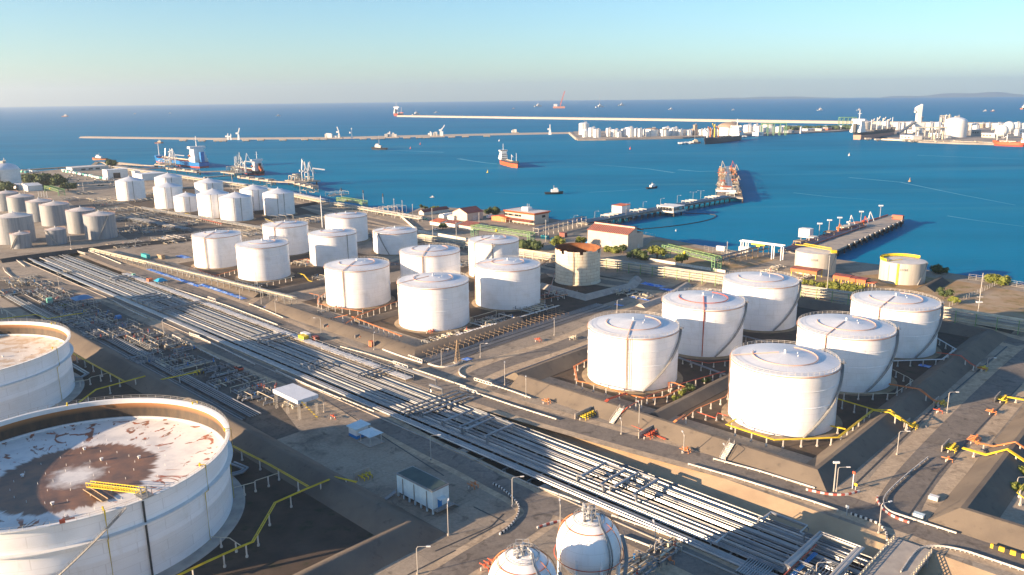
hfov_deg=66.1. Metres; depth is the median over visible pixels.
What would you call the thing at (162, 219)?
pipe manifold
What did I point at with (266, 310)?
guard rail
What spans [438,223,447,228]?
bush
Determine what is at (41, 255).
earth bund
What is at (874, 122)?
causeway
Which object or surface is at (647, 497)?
pipe support
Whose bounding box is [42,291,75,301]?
pipe manifold
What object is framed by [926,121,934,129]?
storage tank
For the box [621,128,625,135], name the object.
storage tank
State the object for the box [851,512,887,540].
road kerb
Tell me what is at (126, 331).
pipe manifold
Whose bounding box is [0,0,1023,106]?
sky
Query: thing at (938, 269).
bush
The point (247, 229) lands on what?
pipe manifold
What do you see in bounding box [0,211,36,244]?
storage tank
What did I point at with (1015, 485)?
bush
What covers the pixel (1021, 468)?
bush
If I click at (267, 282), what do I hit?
pipe line
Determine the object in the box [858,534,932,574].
road bridge
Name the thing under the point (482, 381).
culvert parapet
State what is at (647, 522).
steel pipe
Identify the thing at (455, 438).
steel pipe
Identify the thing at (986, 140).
terminal ground
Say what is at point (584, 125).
storage tank
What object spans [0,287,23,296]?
pipe manifold
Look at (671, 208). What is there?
jetty platform
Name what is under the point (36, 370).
floating roof tank
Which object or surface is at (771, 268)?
pipe manifold
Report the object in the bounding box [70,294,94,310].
shelter
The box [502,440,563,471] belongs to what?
pipe support
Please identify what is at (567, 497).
guard rail
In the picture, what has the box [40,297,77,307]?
pipe manifold
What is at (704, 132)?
storage tank
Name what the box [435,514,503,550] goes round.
drain
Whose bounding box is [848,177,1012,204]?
wake
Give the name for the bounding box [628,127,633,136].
storage tank
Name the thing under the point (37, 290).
pipe manifold
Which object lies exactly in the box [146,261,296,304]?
pipe rack
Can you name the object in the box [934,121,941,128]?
storage tank
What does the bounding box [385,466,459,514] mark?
control cabin
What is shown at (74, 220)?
storage tank
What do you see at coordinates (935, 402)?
valve station
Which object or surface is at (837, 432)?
pipe line
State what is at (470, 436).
steel pipe
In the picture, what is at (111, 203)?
pipe manifold
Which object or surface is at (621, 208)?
building
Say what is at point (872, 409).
pipe line
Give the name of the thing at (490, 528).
drain
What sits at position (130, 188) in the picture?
storage tank
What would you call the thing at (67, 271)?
pipe manifold
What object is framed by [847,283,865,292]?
bush
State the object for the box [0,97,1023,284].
sea
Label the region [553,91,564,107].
crane barge
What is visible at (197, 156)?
cargo ship
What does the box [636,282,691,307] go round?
earth bund
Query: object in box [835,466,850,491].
street lamp
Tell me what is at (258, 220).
dark yard
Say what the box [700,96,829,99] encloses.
hills
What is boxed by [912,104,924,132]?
conveyor tower
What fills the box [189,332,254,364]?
guard rail
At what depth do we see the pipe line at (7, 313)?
376.86 m
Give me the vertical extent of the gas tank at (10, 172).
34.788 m
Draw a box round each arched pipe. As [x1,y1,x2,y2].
[395,365,436,385]
[429,384,443,396]
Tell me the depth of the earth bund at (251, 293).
429.12 m
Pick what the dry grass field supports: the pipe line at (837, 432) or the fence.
the fence
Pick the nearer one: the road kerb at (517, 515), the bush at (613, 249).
the road kerb at (517, 515)
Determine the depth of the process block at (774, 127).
1952.82 m
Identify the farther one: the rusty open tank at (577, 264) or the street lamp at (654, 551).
the rusty open tank at (577, 264)
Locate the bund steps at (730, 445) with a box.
[719,438,734,460]
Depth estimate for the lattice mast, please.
303.99 m
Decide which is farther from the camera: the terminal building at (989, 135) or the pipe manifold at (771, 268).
the terminal building at (989, 135)
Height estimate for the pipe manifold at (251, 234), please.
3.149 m
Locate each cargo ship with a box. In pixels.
[154,136,208,167]
[232,152,264,175]
[393,107,402,115]
[498,150,518,167]
[704,119,743,143]
[850,113,895,139]
[993,133,1023,146]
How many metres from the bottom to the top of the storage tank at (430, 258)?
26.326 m
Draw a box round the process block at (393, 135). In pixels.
[384,132,399,137]
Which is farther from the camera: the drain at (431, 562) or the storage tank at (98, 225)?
the storage tank at (98, 225)
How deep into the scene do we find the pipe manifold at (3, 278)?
453.46 m
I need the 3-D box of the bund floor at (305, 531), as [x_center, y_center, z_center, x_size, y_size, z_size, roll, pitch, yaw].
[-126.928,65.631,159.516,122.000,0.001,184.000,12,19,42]
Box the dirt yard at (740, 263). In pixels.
[642,239,781,272]
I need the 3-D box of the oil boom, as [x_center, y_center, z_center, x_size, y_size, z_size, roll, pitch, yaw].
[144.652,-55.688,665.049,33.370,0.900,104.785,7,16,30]
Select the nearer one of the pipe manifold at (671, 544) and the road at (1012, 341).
the pipe manifold at (671, 544)
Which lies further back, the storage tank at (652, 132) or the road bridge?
the storage tank at (652, 132)
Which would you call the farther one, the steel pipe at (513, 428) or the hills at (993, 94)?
the hills at (993, 94)
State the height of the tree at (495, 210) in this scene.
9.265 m
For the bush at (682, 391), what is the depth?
269.29 m
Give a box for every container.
[46,297,52,302]
[141,253,150,258]
[157,253,165,258]
[298,334,308,341]
[300,331,310,336]
[311,335,319,340]
[368,340,374,346]
[540,235,548,238]
[559,232,566,236]
[716,245,726,250]
[798,227,813,237]
[892,214,903,219]
[912,510,925,518]
[928,493,939,501]
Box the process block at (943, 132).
[915,125,946,139]
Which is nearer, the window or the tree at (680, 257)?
the tree at (680, 257)
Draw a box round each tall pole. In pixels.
[320,195,322,226]
[833,461,839,491]
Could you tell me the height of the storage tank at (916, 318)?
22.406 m
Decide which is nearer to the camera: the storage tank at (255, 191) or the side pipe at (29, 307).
the side pipe at (29, 307)
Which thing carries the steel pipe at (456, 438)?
in the pipe trench
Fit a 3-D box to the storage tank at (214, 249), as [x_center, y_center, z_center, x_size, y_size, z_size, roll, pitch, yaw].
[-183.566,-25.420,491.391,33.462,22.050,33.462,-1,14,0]
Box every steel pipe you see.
[27,258,772,574]
[30,258,776,574]
[31,258,777,574]
[33,261,765,574]
[39,257,810,573]
[41,261,789,574]
[44,258,815,573]
[45,257,829,574]
[45,258,823,574]
[45,262,794,574]
[46,257,819,569]
[46,261,803,574]
[47,258,828,574]
[47,262,800,574]
[48,262,581,483]
[49,256,851,574]
[51,256,859,574]
[53,257,598,473]
[55,256,859,570]
[55,259,844,574]
[58,255,867,566]
[59,258,859,573]
[61,255,866,564]
[62,254,871,562]
[63,259,861,572]
[64,258,843,560]
[65,254,872,558]
[66,255,860,555]
[70,258,867,563]
[72,259,846,555]
[105,282,824,574]
[120,280,862,569]
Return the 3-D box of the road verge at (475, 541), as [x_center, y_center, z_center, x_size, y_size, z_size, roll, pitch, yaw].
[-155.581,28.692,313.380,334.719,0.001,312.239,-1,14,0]
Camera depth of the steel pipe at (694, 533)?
226.43 m
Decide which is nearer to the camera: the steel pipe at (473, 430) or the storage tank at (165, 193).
the steel pipe at (473, 430)
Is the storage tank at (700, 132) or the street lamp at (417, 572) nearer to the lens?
the street lamp at (417, 572)
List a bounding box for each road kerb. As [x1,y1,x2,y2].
[382,349,422,362]
[428,360,462,367]
[459,364,469,377]
[493,483,519,534]
[537,519,565,528]
[806,488,859,495]
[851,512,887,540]
[876,495,909,522]
[990,543,1023,558]
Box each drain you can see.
[239,362,443,475]
[407,550,455,574]
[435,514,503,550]
[469,507,504,539]
[853,346,1007,485]
[908,384,1021,515]
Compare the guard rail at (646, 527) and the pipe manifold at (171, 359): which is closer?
the guard rail at (646, 527)
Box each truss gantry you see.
[44,185,65,195]
[336,197,367,210]
[471,224,534,240]
[661,244,721,271]
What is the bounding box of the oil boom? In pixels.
[642,213,715,228]
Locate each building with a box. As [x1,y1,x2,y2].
[14,183,20,189]
[19,182,42,190]
[66,165,108,170]
[102,168,127,178]
[132,170,139,177]
[135,172,165,180]
[346,419,369,438]
[418,206,448,214]
[430,218,448,225]
[444,220,461,226]
[447,214,455,219]
[452,206,482,220]
[458,220,488,229]
[492,214,509,221]
[504,206,549,224]
[587,222,642,250]
[612,203,630,212]
[752,132,763,135]
[802,128,817,130]
[900,135,921,139]
[905,129,920,132]
[968,129,980,135]
[981,133,998,137]
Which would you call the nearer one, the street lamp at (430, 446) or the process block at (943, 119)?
the street lamp at (430, 446)
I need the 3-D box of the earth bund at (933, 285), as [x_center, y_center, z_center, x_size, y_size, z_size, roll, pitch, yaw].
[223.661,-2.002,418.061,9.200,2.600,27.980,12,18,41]
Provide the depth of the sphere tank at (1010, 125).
1911.38 m
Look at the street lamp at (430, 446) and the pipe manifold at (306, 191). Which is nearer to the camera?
the street lamp at (430, 446)
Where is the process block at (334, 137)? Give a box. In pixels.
[326,134,343,138]
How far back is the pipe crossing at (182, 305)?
389.46 m
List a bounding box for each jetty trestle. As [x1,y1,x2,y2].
[21,165,86,170]
[117,163,156,167]
[134,167,165,168]
[166,167,200,174]
[199,170,229,174]
[203,175,232,178]
[237,175,275,184]
[272,181,297,185]
[292,181,318,191]
[576,192,740,224]
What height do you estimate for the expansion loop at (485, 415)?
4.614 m
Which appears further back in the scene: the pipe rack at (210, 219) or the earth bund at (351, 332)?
the pipe rack at (210, 219)
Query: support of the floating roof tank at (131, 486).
on the bund floor at (305, 531)
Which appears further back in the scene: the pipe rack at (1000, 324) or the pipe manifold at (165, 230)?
the pipe manifold at (165, 230)
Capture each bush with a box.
[0,181,16,190]
[21,173,34,182]
[59,183,77,190]
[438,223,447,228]
[519,239,534,249]
[525,239,543,249]
[603,245,609,251]
[608,245,621,252]
[626,248,641,257]
[636,250,648,259]
[671,394,681,400]
[677,388,686,395]
[685,383,695,390]
[701,377,711,382]
[805,279,815,285]
[814,282,824,287]
[824,280,835,288]
[829,281,847,289]
[839,283,850,290]
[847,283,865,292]
[929,263,949,273]
[936,287,954,298]
[947,296,956,302]
[983,273,1000,282]
[990,274,1013,285]
[1009,481,1023,490]
[1017,465,1023,474]
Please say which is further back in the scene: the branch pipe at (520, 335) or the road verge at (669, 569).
the branch pipe at (520, 335)
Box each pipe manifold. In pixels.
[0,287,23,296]
[2,274,37,282]
[8,277,36,286]
[19,287,51,294]
[30,280,56,287]
[33,287,67,296]
[33,314,80,324]
[37,288,68,296]
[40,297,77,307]
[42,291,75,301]
[49,303,75,312]
[57,269,74,274]
[61,197,79,201]
[63,305,100,315]
[66,317,111,332]
[69,298,102,308]
[72,310,112,321]
[77,191,93,194]
[81,315,117,326]
[82,329,111,339]
[86,196,112,201]
[93,198,128,205]
[96,206,120,211]
[100,318,141,330]
[105,239,146,248]
[107,323,143,338]
[114,206,140,212]
[115,212,148,220]
[117,226,137,233]
[121,348,163,363]
[124,332,154,346]
[125,220,154,227]
[129,197,152,201]
[131,211,158,216]
[137,328,167,338]
[140,216,171,224]
[142,225,155,233]
[142,335,179,347]
[148,234,189,243]
[151,208,172,214]
[154,223,185,232]
[154,352,194,366]
[164,339,196,353]
[168,355,216,374]
[171,220,197,225]
[174,216,207,223]
[197,362,237,379]
[206,369,255,389]
[230,377,279,397]
[231,182,270,189]
[237,226,260,232]
[237,384,272,401]
[241,229,262,236]
[256,386,283,405]
[270,213,294,220]
[282,401,305,408]
[290,259,311,266]
[292,188,316,193]
[301,216,324,222]
[312,274,324,279]
[317,305,339,313]
[325,190,348,196]
[374,204,406,214]
[421,327,469,342]
[460,260,468,266]
[469,310,519,326]
[515,302,555,312]
[543,289,572,298]
[610,287,653,298]
[620,549,667,574]
[647,537,683,561]
[736,531,864,574]
[760,264,785,271]
[797,274,811,279]
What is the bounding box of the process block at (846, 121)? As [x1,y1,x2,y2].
[838,117,856,125]
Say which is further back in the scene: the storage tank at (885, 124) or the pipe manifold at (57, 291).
the storage tank at (885, 124)
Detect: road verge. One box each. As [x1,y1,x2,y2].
[0,276,553,574]
[82,253,1023,574]
[235,190,624,268]
[244,257,399,309]
[291,214,1023,347]
[446,272,714,388]
[518,486,752,574]
[856,336,1023,521]
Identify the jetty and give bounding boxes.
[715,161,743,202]
[778,212,904,255]
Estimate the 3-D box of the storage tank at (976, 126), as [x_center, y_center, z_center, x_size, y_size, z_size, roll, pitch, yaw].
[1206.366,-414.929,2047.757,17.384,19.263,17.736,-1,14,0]
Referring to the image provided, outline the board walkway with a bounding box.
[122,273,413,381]
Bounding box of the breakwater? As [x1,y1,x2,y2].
[79,132,568,139]
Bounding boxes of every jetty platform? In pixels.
[604,212,636,221]
[657,203,685,216]
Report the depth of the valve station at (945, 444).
226.16 m
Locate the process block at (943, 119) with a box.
[939,114,950,121]
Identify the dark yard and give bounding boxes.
[0,275,299,439]
[60,197,237,239]
[126,188,320,226]
[299,218,426,244]
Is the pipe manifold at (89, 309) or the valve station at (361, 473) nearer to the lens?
the valve station at (361, 473)
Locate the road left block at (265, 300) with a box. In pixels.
[245,259,399,309]
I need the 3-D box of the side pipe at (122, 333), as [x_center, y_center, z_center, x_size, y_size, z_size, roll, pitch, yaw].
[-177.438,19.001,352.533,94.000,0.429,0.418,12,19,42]
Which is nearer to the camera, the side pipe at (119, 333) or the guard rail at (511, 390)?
the guard rail at (511, 390)
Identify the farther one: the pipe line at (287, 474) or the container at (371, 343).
the container at (371, 343)
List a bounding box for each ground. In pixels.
[0,165,1023,574]
[572,128,849,140]
[866,124,1022,144]
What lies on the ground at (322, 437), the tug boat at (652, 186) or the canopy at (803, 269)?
the canopy at (803, 269)
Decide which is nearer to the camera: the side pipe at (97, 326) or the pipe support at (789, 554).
the pipe support at (789, 554)
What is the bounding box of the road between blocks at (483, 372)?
[453,273,712,386]
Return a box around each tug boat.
[92,155,107,159]
[371,136,387,149]
[544,188,562,193]
[645,184,657,188]
[689,139,700,143]
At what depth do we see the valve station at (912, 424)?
241.63 m
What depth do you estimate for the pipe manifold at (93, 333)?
340.86 m
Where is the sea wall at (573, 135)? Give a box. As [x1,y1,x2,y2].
[569,132,699,139]
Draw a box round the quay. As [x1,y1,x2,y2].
[882,138,992,142]
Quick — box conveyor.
[897,117,923,133]
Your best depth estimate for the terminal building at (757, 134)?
1953.89 m
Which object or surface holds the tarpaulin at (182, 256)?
on the ground at (322, 437)
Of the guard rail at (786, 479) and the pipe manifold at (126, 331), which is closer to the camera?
the guard rail at (786, 479)
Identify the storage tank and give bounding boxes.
[0,189,17,210]
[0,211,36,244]
[6,193,34,212]
[9,230,31,248]
[25,197,51,221]
[39,200,69,225]
[44,226,67,244]
[65,206,95,233]
[82,210,117,239]
[115,176,147,200]
[153,181,182,208]
[154,172,184,188]
[173,191,197,212]
[191,228,241,269]
[194,178,223,193]
[196,188,228,218]
[219,191,255,221]
[235,237,294,282]
[239,184,267,210]
[261,219,309,255]
[262,187,297,216]
[308,227,357,267]
[322,256,394,309]
[325,211,370,242]
[371,225,417,255]
[394,270,473,333]
[397,243,460,295]
[466,233,519,278]
[472,255,544,311]
[579,122,588,134]
[582,128,587,136]
[582,310,683,393]
[588,126,596,136]
[593,128,600,136]
[606,127,611,136]
[611,128,619,136]
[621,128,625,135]
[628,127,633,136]
[634,128,637,135]
[638,128,642,136]
[645,127,657,136]
[659,128,668,135]
[661,288,748,359]
[669,128,675,135]
[678,129,682,135]
[686,129,692,135]
[693,124,697,134]
[698,128,703,135]
[703,128,709,135]
[717,121,740,135]
[721,340,845,440]
[722,269,802,332]
[743,124,753,131]
[755,125,762,131]
[763,124,773,131]
[775,125,782,131]
[783,129,794,132]
[796,311,899,395]
[850,288,944,360]
[865,120,870,128]
[881,120,889,128]
[893,121,901,129]
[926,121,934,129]
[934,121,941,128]
[968,122,978,130]
[972,124,979,128]
[979,122,985,127]
[991,122,1002,130]
[1013,121,1021,127]
[1014,128,1020,135]
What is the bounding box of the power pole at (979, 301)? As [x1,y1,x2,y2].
[976,273,983,311]
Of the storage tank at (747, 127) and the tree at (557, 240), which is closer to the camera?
the tree at (557, 240)
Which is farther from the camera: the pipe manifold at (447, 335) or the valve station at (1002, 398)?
the pipe manifold at (447, 335)
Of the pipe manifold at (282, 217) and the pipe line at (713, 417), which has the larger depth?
the pipe manifold at (282, 217)
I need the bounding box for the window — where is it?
[113,173,120,177]
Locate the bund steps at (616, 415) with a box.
[609,406,623,423]
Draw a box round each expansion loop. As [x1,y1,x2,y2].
[110,275,131,281]
[130,292,161,302]
[142,296,171,305]
[249,331,279,343]
[259,333,291,345]
[300,359,324,370]
[441,408,489,434]
[463,416,514,444]
[576,461,626,491]
[609,471,659,501]
[710,531,815,574]
[757,511,808,540]
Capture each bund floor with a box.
[68,352,148,403]
[176,449,372,574]
[178,253,388,289]
[303,264,643,341]
[550,296,1014,457]
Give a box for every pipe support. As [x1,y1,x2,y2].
[479,431,539,460]
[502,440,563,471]
[527,449,587,482]
[627,481,672,511]
[659,493,703,525]
[692,505,736,540]
[729,518,771,555]
[769,533,810,572]
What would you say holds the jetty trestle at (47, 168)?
in the sea
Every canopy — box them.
[790,265,822,279]
[833,273,854,282]
[850,276,869,286]
[859,280,876,287]
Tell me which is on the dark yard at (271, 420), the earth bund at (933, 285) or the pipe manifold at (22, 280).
the pipe manifold at (22, 280)
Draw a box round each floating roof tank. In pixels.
[0,319,84,420]
[0,395,244,574]
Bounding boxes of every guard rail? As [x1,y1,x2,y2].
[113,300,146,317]
[176,289,277,324]
[182,339,219,359]
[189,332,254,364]
[249,303,282,317]
[276,370,340,398]
[340,346,394,362]
[341,397,373,411]
[412,368,468,387]
[477,393,556,419]
[492,384,530,397]
[538,486,580,502]
[611,514,682,539]
[620,534,651,546]
[688,463,837,510]
[713,458,814,488]
[883,456,956,533]
[900,545,1023,571]
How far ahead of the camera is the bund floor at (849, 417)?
272.96 m
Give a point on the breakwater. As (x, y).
(198, 138)
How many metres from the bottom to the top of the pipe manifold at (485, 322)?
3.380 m
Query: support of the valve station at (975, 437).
on the road verge at (956, 472)
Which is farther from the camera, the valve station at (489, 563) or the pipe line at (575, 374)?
the pipe line at (575, 374)
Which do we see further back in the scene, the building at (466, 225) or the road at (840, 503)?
the building at (466, 225)
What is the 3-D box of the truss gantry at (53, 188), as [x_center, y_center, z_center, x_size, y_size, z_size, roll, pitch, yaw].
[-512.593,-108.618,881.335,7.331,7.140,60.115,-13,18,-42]
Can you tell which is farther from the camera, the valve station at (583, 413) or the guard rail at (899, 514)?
the valve station at (583, 413)
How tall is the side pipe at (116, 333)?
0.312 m
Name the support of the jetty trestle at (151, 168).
in the sea
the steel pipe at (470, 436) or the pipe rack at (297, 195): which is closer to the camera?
the steel pipe at (470, 436)
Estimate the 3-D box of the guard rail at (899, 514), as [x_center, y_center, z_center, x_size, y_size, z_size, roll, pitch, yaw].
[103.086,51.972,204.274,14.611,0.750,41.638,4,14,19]
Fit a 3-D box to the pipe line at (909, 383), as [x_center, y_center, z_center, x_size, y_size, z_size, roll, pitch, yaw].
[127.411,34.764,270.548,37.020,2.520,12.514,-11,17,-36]
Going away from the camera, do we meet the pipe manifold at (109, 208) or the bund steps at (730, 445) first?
the bund steps at (730, 445)
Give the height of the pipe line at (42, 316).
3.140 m
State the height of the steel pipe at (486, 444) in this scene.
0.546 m
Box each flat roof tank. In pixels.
[794,243,836,275]
[878,253,927,284]
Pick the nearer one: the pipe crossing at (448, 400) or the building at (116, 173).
the pipe crossing at (448, 400)
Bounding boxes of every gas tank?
[0,158,21,182]
[944,115,967,137]
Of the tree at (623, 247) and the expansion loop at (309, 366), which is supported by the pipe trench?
the expansion loop at (309, 366)
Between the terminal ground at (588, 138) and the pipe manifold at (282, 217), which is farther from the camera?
the terminal ground at (588, 138)
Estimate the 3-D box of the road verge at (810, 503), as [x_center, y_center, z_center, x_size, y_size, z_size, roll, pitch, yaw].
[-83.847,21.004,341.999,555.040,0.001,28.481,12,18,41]
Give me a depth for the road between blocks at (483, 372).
314.09 m
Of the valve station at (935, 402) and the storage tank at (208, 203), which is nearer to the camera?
the valve station at (935, 402)
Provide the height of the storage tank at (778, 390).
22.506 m
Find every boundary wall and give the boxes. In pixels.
[418,230,467,240]
[646,258,725,272]
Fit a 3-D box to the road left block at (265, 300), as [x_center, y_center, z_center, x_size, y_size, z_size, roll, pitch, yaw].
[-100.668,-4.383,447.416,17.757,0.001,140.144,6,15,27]
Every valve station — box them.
[353,467,372,480]
[467,481,478,489]
[479,558,495,571]
[575,406,595,419]
[638,425,657,438]
[679,446,690,453]
[903,418,918,429]
[933,396,946,406]
[941,438,958,452]
[967,434,981,443]
[975,362,987,370]
[985,408,996,414]
[994,391,1008,402]
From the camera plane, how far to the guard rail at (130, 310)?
384.32 m
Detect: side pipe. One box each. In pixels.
[1,294,52,323]
[7,293,65,325]
[8,295,57,322]
[14,295,239,419]
[24,294,253,416]
[28,302,242,419]
[32,293,146,352]
[38,300,255,415]
[42,308,244,419]
[53,301,152,351]
[56,308,258,414]
[60,314,251,417]
[68,307,156,352]
[68,313,261,413]
[80,312,155,350]
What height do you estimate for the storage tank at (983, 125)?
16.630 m
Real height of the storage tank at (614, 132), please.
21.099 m
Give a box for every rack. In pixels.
[89,248,149,266]
[111,166,248,187]
[124,216,190,232]
[138,207,261,229]
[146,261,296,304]
[248,185,329,204]
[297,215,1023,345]
[330,202,422,221]
[417,234,555,260]
[422,305,567,355]
[533,216,586,236]
[600,257,853,304]
[717,245,769,263]
[940,307,1023,334]
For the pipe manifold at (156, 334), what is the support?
on the dark yard at (271, 420)
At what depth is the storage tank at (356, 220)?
562.41 m
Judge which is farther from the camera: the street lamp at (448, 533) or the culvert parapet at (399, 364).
the culvert parapet at (399, 364)
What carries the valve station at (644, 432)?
on the ground at (322, 437)
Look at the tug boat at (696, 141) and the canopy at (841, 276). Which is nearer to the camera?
the canopy at (841, 276)
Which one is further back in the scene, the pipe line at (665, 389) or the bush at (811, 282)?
the bush at (811, 282)
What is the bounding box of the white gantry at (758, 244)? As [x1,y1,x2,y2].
[740,239,785,260]
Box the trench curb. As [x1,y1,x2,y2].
[24,261,738,574]
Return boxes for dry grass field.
[815,274,1023,320]
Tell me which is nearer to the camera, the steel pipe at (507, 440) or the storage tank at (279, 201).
the steel pipe at (507, 440)
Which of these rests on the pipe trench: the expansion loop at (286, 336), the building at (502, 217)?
the expansion loop at (286, 336)
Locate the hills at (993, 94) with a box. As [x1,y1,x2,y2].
[879,92,1023,97]
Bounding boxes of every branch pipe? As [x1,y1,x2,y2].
[423,303,598,360]
[424,303,596,358]
[425,304,599,360]
[426,304,601,361]
[429,305,602,361]
[430,305,605,362]
[431,305,606,363]
[433,306,607,363]
[435,306,610,364]
[438,307,610,364]
[485,345,587,384]
[487,344,587,382]
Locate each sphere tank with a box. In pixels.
[488,539,563,574]
[554,503,628,574]
[994,125,1008,137]
[1003,121,1014,133]
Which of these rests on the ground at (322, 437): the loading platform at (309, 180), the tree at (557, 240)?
the tree at (557, 240)
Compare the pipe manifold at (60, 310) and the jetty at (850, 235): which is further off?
the jetty at (850, 235)
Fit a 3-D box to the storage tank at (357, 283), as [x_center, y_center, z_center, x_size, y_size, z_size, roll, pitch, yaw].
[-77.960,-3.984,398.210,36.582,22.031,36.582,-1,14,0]
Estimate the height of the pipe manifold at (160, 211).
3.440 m
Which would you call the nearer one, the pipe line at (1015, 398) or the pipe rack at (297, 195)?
the pipe line at (1015, 398)
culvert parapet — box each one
[393,360,407,367]
[460,386,477,393]
[474,377,492,385]
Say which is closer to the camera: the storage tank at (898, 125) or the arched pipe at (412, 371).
the arched pipe at (412, 371)
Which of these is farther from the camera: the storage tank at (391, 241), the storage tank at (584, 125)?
the storage tank at (584, 125)
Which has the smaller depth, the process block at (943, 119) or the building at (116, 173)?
the building at (116, 173)
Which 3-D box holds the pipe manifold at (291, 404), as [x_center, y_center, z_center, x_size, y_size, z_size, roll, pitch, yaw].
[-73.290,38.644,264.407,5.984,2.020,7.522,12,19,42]
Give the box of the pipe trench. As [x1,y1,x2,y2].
[22,252,995,574]
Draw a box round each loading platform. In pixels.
[154,148,183,168]
[220,153,254,176]
[285,159,324,186]
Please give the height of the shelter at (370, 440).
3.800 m
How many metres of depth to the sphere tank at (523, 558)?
146.23 m
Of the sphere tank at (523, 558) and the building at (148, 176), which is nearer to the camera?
the sphere tank at (523, 558)
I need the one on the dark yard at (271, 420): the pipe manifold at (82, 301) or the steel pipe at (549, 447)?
the pipe manifold at (82, 301)
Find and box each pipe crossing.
[156,300,208,312]
[358,363,400,380]
[400,390,473,423]
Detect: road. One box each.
[0,277,742,574]
[86,253,1023,568]
[118,226,240,243]
[870,348,1023,526]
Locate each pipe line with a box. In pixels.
[0,313,82,320]
[1,307,15,320]
[72,363,89,377]
[73,353,124,386]
[75,373,106,386]
[78,372,196,402]
[177,476,356,574]
[211,536,240,552]
[231,461,248,475]
[232,445,308,491]
[234,472,279,495]
[237,276,294,286]
[317,292,363,314]
[345,301,397,324]
[351,316,401,340]
[573,359,622,398]
[605,392,628,401]
[619,371,724,415]
[626,382,684,404]
[678,357,725,377]
[682,393,728,422]
[687,359,729,367]
[696,411,727,420]
[725,410,911,447]
[743,335,771,343]
[830,425,845,433]
[838,398,912,428]
[843,369,912,399]
[889,383,942,406]
[894,338,955,366]
[936,352,985,370]
[962,447,1023,461]
[975,441,1023,449]
[1007,396,1023,402]
[1017,484,1023,505]
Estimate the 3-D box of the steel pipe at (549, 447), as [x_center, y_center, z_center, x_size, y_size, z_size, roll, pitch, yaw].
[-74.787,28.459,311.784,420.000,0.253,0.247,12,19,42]
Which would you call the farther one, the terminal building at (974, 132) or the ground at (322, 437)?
the terminal building at (974, 132)
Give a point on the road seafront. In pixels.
(371, 219)
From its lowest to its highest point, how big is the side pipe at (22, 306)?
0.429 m
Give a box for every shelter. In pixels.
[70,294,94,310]
[154,278,167,283]
[273,383,317,419]
[357,427,384,447]
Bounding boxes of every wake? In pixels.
[605,165,674,172]
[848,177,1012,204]
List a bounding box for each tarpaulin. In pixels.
[147,268,201,286]
[177,255,191,258]
[199,284,246,298]
[640,282,663,286]
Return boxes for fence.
[949,283,994,306]
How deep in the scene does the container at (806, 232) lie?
556.59 m
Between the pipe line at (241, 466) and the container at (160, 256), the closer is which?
the pipe line at (241, 466)
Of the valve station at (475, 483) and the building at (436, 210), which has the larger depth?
the building at (436, 210)
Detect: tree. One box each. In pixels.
[31,173,63,186]
[49,176,67,187]
[105,159,117,167]
[486,206,500,214]
[549,235,565,245]
[575,237,586,242]
[618,244,627,252]
[647,245,666,258]
[673,253,688,262]
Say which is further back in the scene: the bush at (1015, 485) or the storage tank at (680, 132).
the storage tank at (680, 132)
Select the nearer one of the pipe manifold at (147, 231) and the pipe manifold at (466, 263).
the pipe manifold at (466, 263)
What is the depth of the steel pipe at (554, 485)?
230.25 m
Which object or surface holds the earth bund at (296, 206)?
on the dark yard at (258, 220)
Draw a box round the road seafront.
[236,190,623,267]
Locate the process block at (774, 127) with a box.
[760,123,786,135]
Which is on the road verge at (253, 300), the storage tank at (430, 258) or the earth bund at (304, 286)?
the earth bund at (304, 286)
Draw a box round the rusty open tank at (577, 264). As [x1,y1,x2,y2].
[555,243,600,285]
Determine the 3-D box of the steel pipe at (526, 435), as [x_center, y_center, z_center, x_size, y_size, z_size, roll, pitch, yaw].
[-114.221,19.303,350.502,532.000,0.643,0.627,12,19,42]
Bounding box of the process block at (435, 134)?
[428,131,444,136]
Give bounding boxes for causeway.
[397,115,851,123]
[869,121,1022,124]
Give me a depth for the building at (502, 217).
651.43 m
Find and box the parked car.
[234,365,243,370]
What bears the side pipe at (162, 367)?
on the dark yard at (271, 420)
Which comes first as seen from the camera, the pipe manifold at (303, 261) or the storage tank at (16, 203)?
the pipe manifold at (303, 261)
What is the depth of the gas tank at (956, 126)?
1794.13 m
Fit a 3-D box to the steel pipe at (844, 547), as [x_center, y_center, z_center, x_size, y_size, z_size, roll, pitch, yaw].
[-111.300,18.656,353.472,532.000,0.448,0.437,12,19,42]
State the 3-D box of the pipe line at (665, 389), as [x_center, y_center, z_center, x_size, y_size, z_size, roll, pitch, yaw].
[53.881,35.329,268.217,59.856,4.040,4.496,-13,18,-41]
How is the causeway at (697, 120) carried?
in the sea
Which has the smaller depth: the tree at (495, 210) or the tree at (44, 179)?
the tree at (495, 210)
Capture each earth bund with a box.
[0,237,191,262]
[60,324,446,574]
[155,261,264,297]
[253,202,317,213]
[263,301,524,358]
[264,264,400,295]
[354,273,548,324]
[449,311,559,349]
[506,297,1007,492]
[540,276,641,300]
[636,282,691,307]
[649,313,849,419]
[916,277,949,291]
[926,406,1023,552]
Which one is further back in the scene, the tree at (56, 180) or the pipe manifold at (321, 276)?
the tree at (56, 180)
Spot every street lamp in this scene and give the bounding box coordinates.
[416,546,430,574]
[430,434,440,459]
[447,498,449,535]
[511,476,523,506]
[652,519,655,553]
[815,561,831,574]
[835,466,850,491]
[877,500,892,533]
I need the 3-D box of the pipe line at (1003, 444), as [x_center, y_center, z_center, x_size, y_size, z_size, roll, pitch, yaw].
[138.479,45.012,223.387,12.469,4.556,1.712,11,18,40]
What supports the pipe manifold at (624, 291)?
on the bund floor at (568, 304)
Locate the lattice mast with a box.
[453,340,462,363]

